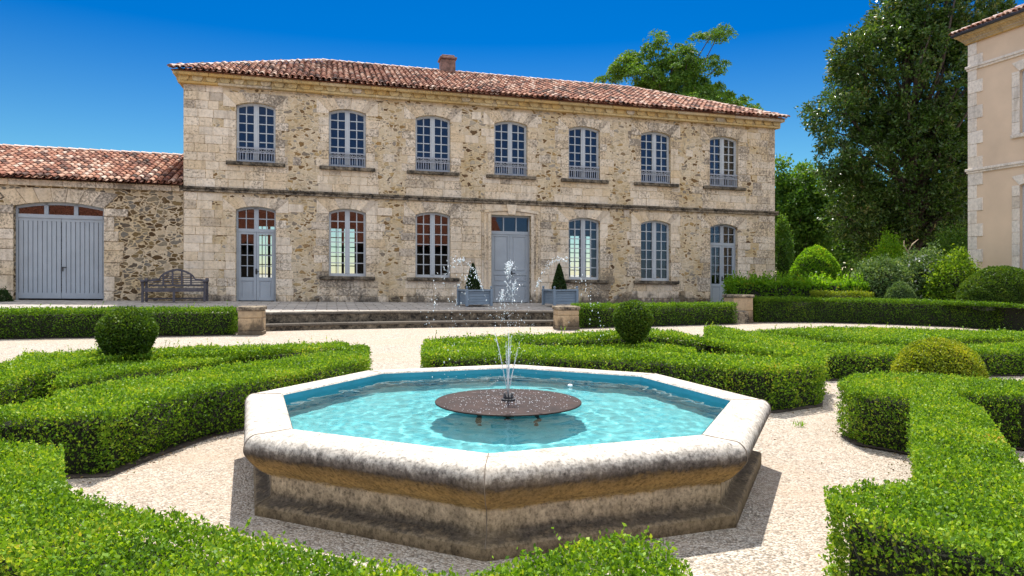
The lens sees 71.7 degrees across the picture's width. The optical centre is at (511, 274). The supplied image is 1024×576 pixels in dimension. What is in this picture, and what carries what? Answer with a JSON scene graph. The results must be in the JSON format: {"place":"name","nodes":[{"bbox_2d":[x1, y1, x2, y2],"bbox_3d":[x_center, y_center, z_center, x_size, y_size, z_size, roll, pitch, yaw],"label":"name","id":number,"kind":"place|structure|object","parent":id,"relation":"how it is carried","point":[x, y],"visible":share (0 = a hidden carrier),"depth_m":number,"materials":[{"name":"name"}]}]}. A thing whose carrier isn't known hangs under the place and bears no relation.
{"place":"outdoors","nodes":[
{"label":"outdoors","id":0,"kind":"place"},
{"bbox_2d":[0,300,621,312],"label":"terrace paving","id":1,"kind":"structure","parent":0,"point":[275,306],"depth_m":22.75,"materials":[{"name":"beige stone"}]},
{"bbox_2d":[0,144,182,300],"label":"stone outbuilding","id":2,"kind":"structure","parent":1,"relation":"on","point":[88,224],"depth_m":23.60,"materials":[{"name":"stone"}]},
{"bbox_2d":[16,202,103,299],"bbox_3d":[-14.861,-0.751,23.358,2.620,3.261,0.130,0,0,-14],"label":"plank door","id":3,"kind":"structure","parent":2,"relation":"in","point":[38,236],"depth_m":23.34,"materials":[{"name":"paint"}]},
{"bbox_2d":[140,269,208,301],"bbox_3d":[-10.968,0.360,23.079,1.930,1.080,0.638,0,0,-14],"label":"garden bench","id":4,"kind":"object","parent":1,"relation":"on","point":[146,289],"visible":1,"depth_m":23.14,"materials":[{"name":"grey wood"}]},
{"bbox_2d":[457,286,492,305],"bbox_3d":[-1.282,0.741,24.320,0.970,0.680,0.970,0,0,-23],"label":"planter tub","id":5,"kind":"object","parent":1,"relation":"on","point":[476,297],"visible":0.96,"depth_m":24.00,"materials":[{"name":"paint"}]},
{"bbox_2d":[465,263,480,289],"bbox_3d":[-1.346,0.094,24.318,0.569,1.005,0.558,0,0,0],"label":"topiary cone","id":6,"kind":"object","parent":5,"relation":"on","point":[474,284],"visible":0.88,"depth_m":24.19,"materials":[{"name":"green plant"}]},
{"bbox_2d":[167,54,789,303],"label":"stone house","id":7,"kind":"structure","parent":1,"relation":"on","point":[417,179],"depth_m":26.95,"materials":[{"name":"stone"}]},
{"bbox_2d":[226,103,284,167],"bbox_3d":[-8.939,-4.878,24.745,1.950,2.255,0.390,0,0,-14],"label":"window","id":8,"kind":"structure","parent":7,"relation":"in","point":[255,162],"depth_m":24.80,"materials":[{"name":"blue paint"}]},
{"bbox_2d":[236,207,275,300],"bbox_3d":[-8.969,-0.710,24.856,1.320,3.350,0.160,0,0,-15],"label":"glazed door","id":9,"kind":"structure","parent":7,"relation":"in","point":[256,287],"depth_m":24.84,"materials":[{"name":"paint"}]},
{"bbox_2d":[259,226,273,277],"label":"back window","id":10,"kind":"structure","parent":7,"relation":"in","point":[269,274],"depth_m":33.19,"materials":[{"name":"clear glass"}]},
{"bbox_2d":[331,228,355,273],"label":"back window","id":11,"kind":"structure","parent":7,"relation":"in","point":[342,237],"depth_m":34.05,"materials":[{"name":"clear glass"}]},
{"bbox_2d":[319,110,374,171],"bbox_3d":[-5.928,-4.829,25.524,1.950,2.255,0.390,0,0,-14],"label":"window","id":12,"kind":"structure","parent":7,"relation":"in","point":[347,167],"depth_m":25.59,"materials":[{"name":"blue paint"}]},
{"bbox_2d":[319,209,374,279],"bbox_3d":[-5.928,-1.079,25.524,1.950,2.595,0.390,0,0,-14],"label":"window","id":13,"kind":"structure","parent":7,"relation":"in","point":[347,275],"depth_m":25.60,"materials":[{"name":"blue paint"}]},
{"bbox_2d":[407,116,459,175],"bbox_3d":[-2.939,-4.780,26.296,1.950,2.255,0.390,0,0,-15],"label":"window","id":14,"kind":"structure","parent":7,"relation":"in","point":[432,171],"depth_m":26.38,"materials":[{"name":"grey paint"}]},
{"bbox_2d":[407,212,459,280],"bbox_3d":[-2.939,-1.030,26.296,1.950,2.595,0.390,0,0,-15],"label":"window","id":15,"kind":"structure","parent":7,"relation":"in","point":[432,224],"depth_m":26.38,"materials":[{"name":"grey paint"}]},
{"bbox_2d":[491,215,528,302],"bbox_3d":[-0.084,-0.571,27.164,1.560,3.365,0.160,0,0,-14],"label":"front door","id":16,"kind":"structure","parent":7,"relation":"in","point":[506,246],"depth_m":27.15,"materials":[{"name":"paint"}]},
{"bbox_2d":[486,122,535,179],"bbox_3d":[-0.054,-4.733,27.042,1.950,2.255,0.390,0,0,-15],"label":"window","id":17,"kind":"structure","parent":7,"relation":"in","point":[508,175],"depth_m":27.11,"materials":[{"name":"grey paint"}]},
{"bbox_2d":[570,236,589,276],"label":"back window","id":18,"kind":"structure","parent":7,"relation":"in","point":[579,236],"depth_m":37.06,"materials":[{"name":"blue paint"}]},
{"bbox_2d":[561,127,608,183],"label":"window","id":19,"kind":"structure","parent":7,"relation":"in","point":[581,179],"depth_m":27.86,"materials":[{"name":"blue paint"}]},
{"bbox_2d":[565,218,608,282],"bbox_3d":[2.821,-0.936,27.786,1.950,2.595,0.390,0,0,-15],"label":"window","id":20,"kind":"structure","parent":7,"relation":"in","point":[582,229],"depth_m":27.88,"materials":[{"name":"blue paint"}]},
{"bbox_2d":[633,221,678,283],"bbox_3d":[5.774,-0.888,28.549,1.950,2.595,0.390,0,0,-15],"label":"window","id":21,"kind":"structure","parent":7,"relation":"in","point":[653,280],"depth_m":28.63,"materials":[{"name":"blue paint"}]},
{"bbox_2d":[634,132,678,187],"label":"window","id":22,"kind":"structure","parent":7,"relation":"in","point":[653,182],"depth_m":28.63,"materials":[{"name":"blue paint"}]},
{"bbox_2d":[710,224,734,302],"bbox_3d":[8.719,-0.422,29.431,1.260,3.350,0.160,0,0,-14],"label":"glazed door","id":23,"kind":"structure","parent":7,"relation":"in","point":[716,290],"depth_m":29.42,"materials":[{"name":"paint"}]},
{"bbox_2d":[703,137,746,190],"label":"window","id":24,"kind":"structure","parent":7,"relation":"in","point":[721,186],"depth_m":29.39,"materials":[{"name":"blue paint"}]},
{"bbox_2d":[542,286,578,305],"bbox_3d":[1.692,0.750,24.960,0.970,0.680,0.970,0,0,-23],"label":"planter tub","id":25,"kind":"object","parent":1,"relation":"on","point":[554,296],"visible":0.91,"depth_m":24.65,"materials":[{"name":"paint"}]},
{"bbox_2d":[551,263,566,289],"bbox_3d":[1.664,0.098,24.953,0.563,1.017,0.584,0,0,0],"label":"topiary cone","id":26,"kind":"object","parent":25,"relation":"on","point":[559,282],"visible":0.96,"depth_m":24.83,"materials":[{"name":"green plant"}]},
{"bbox_2d":[0,275,1023,575],"bbox_3d":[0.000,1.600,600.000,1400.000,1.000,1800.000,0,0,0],"label":"gravel ground","id":27,"kind":"structure","parent":0,"point":[780,529],"depth_m":5.42,"materials":[{"name":"beige gravel"}]},
{"bbox_2d":[0,286,13,301],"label":"shrub","id":28,"kind":"object","parent":27,"relation":"on","point":[5,296],"visible":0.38,"depth_m":21.95,"materials":[{"name":"green plant"}]},
{"bbox_2d":[236,306,266,334],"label":"stone pillar","id":29,"kind":"structure","parent":27,"relation":"on","point":[251,320],"depth_m":17.57,"materials":[{"name":"beige stone"}]},
{"bbox_2d":[4,311,748,323],"bbox_3d":[-6.035,1.371,20.781,29.200,1.086,0.220,0,0,-15],"label":"terrace edge","id":30,"kind":"object","parent":27,"relation":"on","point":[742,317],"visible":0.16,"depth_m":24.27,"materials":[{"name":"stone"}]},
{"bbox_2d":[236,310,553,331],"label":"stone steps","id":31,"kind":"structure","parent":27,"relation":"on","point":[313,320],"depth_m":20.71,"materials":[{"name":"grey stone"}]},
{"bbox_2d":[243,364,770,561],"bbox_3d":[-0.067,1.382,6.137,4.220,0.698,4.221,0,0,25],"label":"fountain","id":32,"kind":"object","parent":27,"relation":"on","point":[480,506],"visible":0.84,"depth_m":4.34,"materials":[{"name":"stone"}]},
{"bbox_2d":[285,372,725,452],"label":"water","id":33,"kind":"structure","parent":32,"relation":"in","point":[403,409],"depth_m":5.60,"materials":[{"name":"teal liquid"}]},
{"bbox_2d":[416,255,603,413],"bbox_3d":[-0.102,0.470,6.078,1.347,1.269,1.344,0,0,-45],"label":"fountain spray","id":34,"kind":"object","parent":32,"relation":"on","point":[507,265],"visible":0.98,"depth_m":6.11,"materials":[{"name":"white liquid"}]},
{"bbox_2d":[80,376,1020,552],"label":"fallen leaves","id":35,"kind":"object","parent":27,"relation":"on","point":[768,419],"visible":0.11,"depth_m":6.21,"materials":[{"name":"brown plant"}]},
{"bbox_2d":[552,306,579,329],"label":"stone pillar","id":36,"kind":"structure","parent":27,"relation":"on","point":[567,317],"depth_m":20.53,"materials":[{"name":"beige stone"}]},
{"bbox_2d":[593,22,762,109],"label":"acacia tree","id":37,"kind":"object","parent":27,"relation":"on","point":[685,78],"visible":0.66,"depth_m":46.12,"materials":[{"name":"green plant"}]},
{"bbox_2d":[722,294,754,322],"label":"stone pillar","id":38,"kind":"structure","parent":27,"relation":"on","point":[745,302],"depth_m":24.59,"materials":[{"name":"beige stone"}]},
{"bbox_2d":[775,212,794,279],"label":"climbing shrub","id":39,"kind":"object","parent":27,"relation":"on","point":[784,260],"visible":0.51,"depth_m":31.28,"materials":[{"name":"green plant"}]},
{"bbox_2d":[721,270,870,300],"bbox_3d":[10.806,0.804,27.105,5.594,1.941,1.434,0,0,0],"label":"leafy hedge","id":40,"kind":"object","parent":27,"relation":"on","point":[768,285],"visible":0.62,"depth_m":26.74,"materials":[{"name":"green plant"}]},
{"bbox_2d":[793,419,805,426],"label":"grass tuft","id":41,"kind":"object","parent":27,"relation":"on","point":[798,423],"visible":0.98,"depth_m":7.60,"materials":[{"name":"green plant"}]},
{"bbox_2d":[775,154,846,264],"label":"broadleaf tree","id":42,"kind":"object","parent":27,"relation":"on","point":[798,202],"visible":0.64,"depth_m":43.20,"materials":[{"name":"green plant"}]},
{"bbox_2d":[789,244,842,280],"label":"shrub","id":43,"kind":"object","parent":27,"relation":"on","point":[809,260],"visible":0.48,"depth_m":29.00,"materials":[{"name":"green plant"}]},
{"bbox_2d":[777,153,963,279],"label":"background tree","id":44,"kind":"object","parent":27,"relation":"on","point":[846,256],"visible":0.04,"depth_m":49.63,"materials":[{"name":"green plant"}]},
{"bbox_2d":[849,252,919,298],"bbox_3d":[14.388,0.487,27.558,2.720,2.683,2.555,0,0,0],"label":"shrub","id":45,"kind":"object","parent":27,"relation":"on","point":[879,276],"visible":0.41,"depth_m":26.92,"materials":[{"name":"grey plant"}]},
{"bbox_2d":[861,227,915,266],"bbox_3d":[17.632,-0.210,33.080,2.681,4.155,2.533,0,0,0],"label":"shrub","id":46,"kind":"object","parent":27,"relation":"on","point":[894,247],"visible":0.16,"depth_m":32.79,"materials":[{"name":"green plant"}]},
{"bbox_2d":[883,280,916,303],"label":"shrub","id":47,"kind":"object","parent":27,"relation":"on","point":[902,289],"visible":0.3,"depth_m":25.67,"materials":[{"name":"green plant"}]},
{"bbox_2d":[793,0,1016,264],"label":"magnolia tree","id":48,"kind":"object","parent":27,"relation":"on","point":[925,139],"visible":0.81,"depth_m":36.36,"materials":[{"name":"green plant"}]},
{"bbox_2d":[890,239,946,298],"bbox_3d":[16.005,0.250,27.598,2.530,3.207,2.449,0,0,-39],"label":"shrub","id":49,"kind":"object","parent":27,"relation":"on","point":[920,262],"visible":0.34,"depth_m":27.24,"materials":[{"name":"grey plant"}]},
{"bbox_2d":[890,337,988,387],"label":"rounded shrub","id":50,"kind":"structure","parent":27,"relation":"on","point":[945,356],"depth_m":9.11,"materials":[{"name":"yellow plant"}]},
{"bbox_2d":[928,219,968,271],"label":"shrub","id":51,"kind":"object","parent":27,"relation":"on","point":[952,239],"visible":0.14,"depth_m":32.81,"materials":[{"name":"green plant"}]},
{"bbox_2d":[916,242,981,304],"bbox_3d":[16.631,0.334,26.478,2.549,3.060,2.242,0,0,0],"label":"shrub","id":52,"kind":"object","parent":27,"relation":"on","point":[948,284],"visible":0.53,"depth_m":26.20,"materials":[{"name":"green plant"}]},
{"bbox_2d":[949,4,1023,269],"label":"stucco house","id":53,"kind":"structure","parent":27,"relation":"on","point":[994,69],"depth_m":26.85,"materials":[{"name":"paint"}]},
{"bbox_2d":[1023,185,1023,269],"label":"window","id":54,"kind":"structure","parent":53,"relation":"in","point":[1023,185],"depth_m":25.93,"materials":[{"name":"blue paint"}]},
{"bbox_2d":[1023,70,1023,131],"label":"window","id":55,"kind":"structure","parent":53,"relation":"in","point":[1023,70],"depth_m":25.93,"materials":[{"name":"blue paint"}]},
{"bbox_2d":[955,265,1023,307],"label":"shrub","id":56,"kind":"object","parent":27,"relation":"on","point":[1001,283],"visible":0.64,"depth_m":23.99,"materials":[{"name":"green plant"}]},
{"bbox_2d":[0,321,1023,477],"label":"hedge soil","id":57,"kind":"structure","parent":0,"point":[128,465],"depth_m":6.55,"materials":[{"name":"brown soil"}]},
{"bbox_2d":[0,300,238,338],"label":"clipped hedge","id":58,"kind":"object","parent":57,"relation":"on","point":[23,322],"visible":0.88,"depth_m":16.49,"materials":[{"name":"green plant"}]},
{"bbox_2d":[0,336,350,420],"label":"box hedge","id":59,"kind":"object","parent":57,"relation":"on","point":[25,376],"visible":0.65,"depth_m":8.87,"materials":[{"name":"green plant"}]},
{"bbox_2d":[43,346,309,396],"bbox_3d":[-4.451,1.284,9.468,1.402,0.563,4.003,0,0,27],"label":"box infill","id":60,"kind":"object","parent":57,"relation":"on","point":[87,375],"visible":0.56,"depth_m":8.60,"materials":[{"name":"green plant"}]},
{"bbox_2d":[94,305,159,359],"bbox_3d":[-5.051,0.818,9.305,0.771,0.826,0.756,0,0,0],"label":"box ball","id":61,"kind":"object","parent":60,"relation":"on","point":[131,330],"visible":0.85,"depth_m":9.08,"materials":[{"name":"green plant"}]},
{"bbox_2d":[0,342,372,474],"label":"box hedge","id":62,"kind":"object","parent":57,"relation":"on","point":[110,425],"visible":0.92,"depth_m":6.27,"materials":[{"name":"green plant"}]},
{"bbox_2d":[0,438,482,575],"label":"box hedge","id":63,"kind":"object","parent":57,"relation":"on","point":[48,527],"visible":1,"depth_m":2.87,"materials":[{"name":"green plant"}]},
{"bbox_2d":[477,523,692,575],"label":"box hedge","id":64,"kind":"object","parent":57,"relation":"on","point":[555,564],"visible":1,"depth_m":2.62,"materials":[{"name":"green plant"}]},
{"bbox_2d":[527,333,697,358],"bbox_3d":[1.067,1.368,12.998,4.555,0.557,2.461,0,0,0],"label":"box infill","id":65,"kind":"object","parent":57,"relation":"on","point":[662,346],"visible":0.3,"depth_m":12.25,"materials":[{"name":"green plant"}]},
{"bbox_2d":[612,299,653,344],"bbox_3d":[2.115,0.833,12.396,0.729,0.809,0.737,0,0,0],"label":"box ball","id":66,"kind":"object","parent":65,"relation":"on","point":[633,321],"visible":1,"depth_m":12.19,"materials":[{"name":"green plant"}]},
{"bbox_2d":[423,327,819,359],"bbox_3d":[1.504,1.267,11.973,5.862,0.788,4.048,0,0,0],"label":"box hedge","id":67,"kind":"object","parent":57,"relation":"on","point":[719,346],"visible":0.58,"depth_m":11.94,"materials":[{"name":"green plant"}]},
{"bbox_2d":[420,340,835,410],"bbox_3d":[1.494,1.289,9.422,5.882,0.733,1.886,0,0,7],"label":"box hedge","id":68,"kind":"object","parent":57,"relation":"on","point":[777,383],"visible":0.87,"depth_m":9.12,"materials":[{"name":"green plant"}]},
{"bbox_2d":[570,298,737,327],"bbox_3d":[4.743,1.220,22.915,6.503,0.966,0.893,0,0,-26],"label":"clipped hedge","id":69,"kind":"object","parent":57,"relation":"on","point":[684,313],"visible":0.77,"depth_m":22.85,"materials":[{"name":"green plant"}]},
{"bbox_2d":[809,287,873,302],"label":"golden hedge","id":70,"kind":"object","parent":57,"relation":"on","point":[828,294],"visible":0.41,"depth_m":25.70,"materials":[{"name":"green plant"}]},
{"bbox_2d":[703,321,1023,378],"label":"box hedge","id":71,"kind":"object","parent":57,"relation":"on","point":[1003,358],"visible":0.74,"depth_m":11.83,"materials":[{"name":"green plant"}]},
{"bbox_2d":[752,322,1023,345],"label":"box infill","id":72,"kind":"object","parent":57,"relation":"on","point":[893,335],"visible":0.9,"depth_m":15.23,"materials":[{"name":"green plant"}]},
{"bbox_2d":[753,292,1023,330],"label":"clipped hedge","id":73,"kind":"object","parent":57,"relation":"on","point":[973,314],"visible":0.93,"depth_m":24.86,"materials":[{"name":"green plant"}]},
{"bbox_2d":[818,368,1023,575],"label":"box hedge","id":74,"kind":"object","parent":57,"relation":"on","point":[959,511],"visible":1,"depth_m":3.60,"materials":[{"name":"green plant"}]},
{"bbox_2d":[0,0,1023,274],"label":"sky","id":75,"kind":"structure","parent":0,"point":[93,74],"materials":[{"name":"blue"}]}
]}

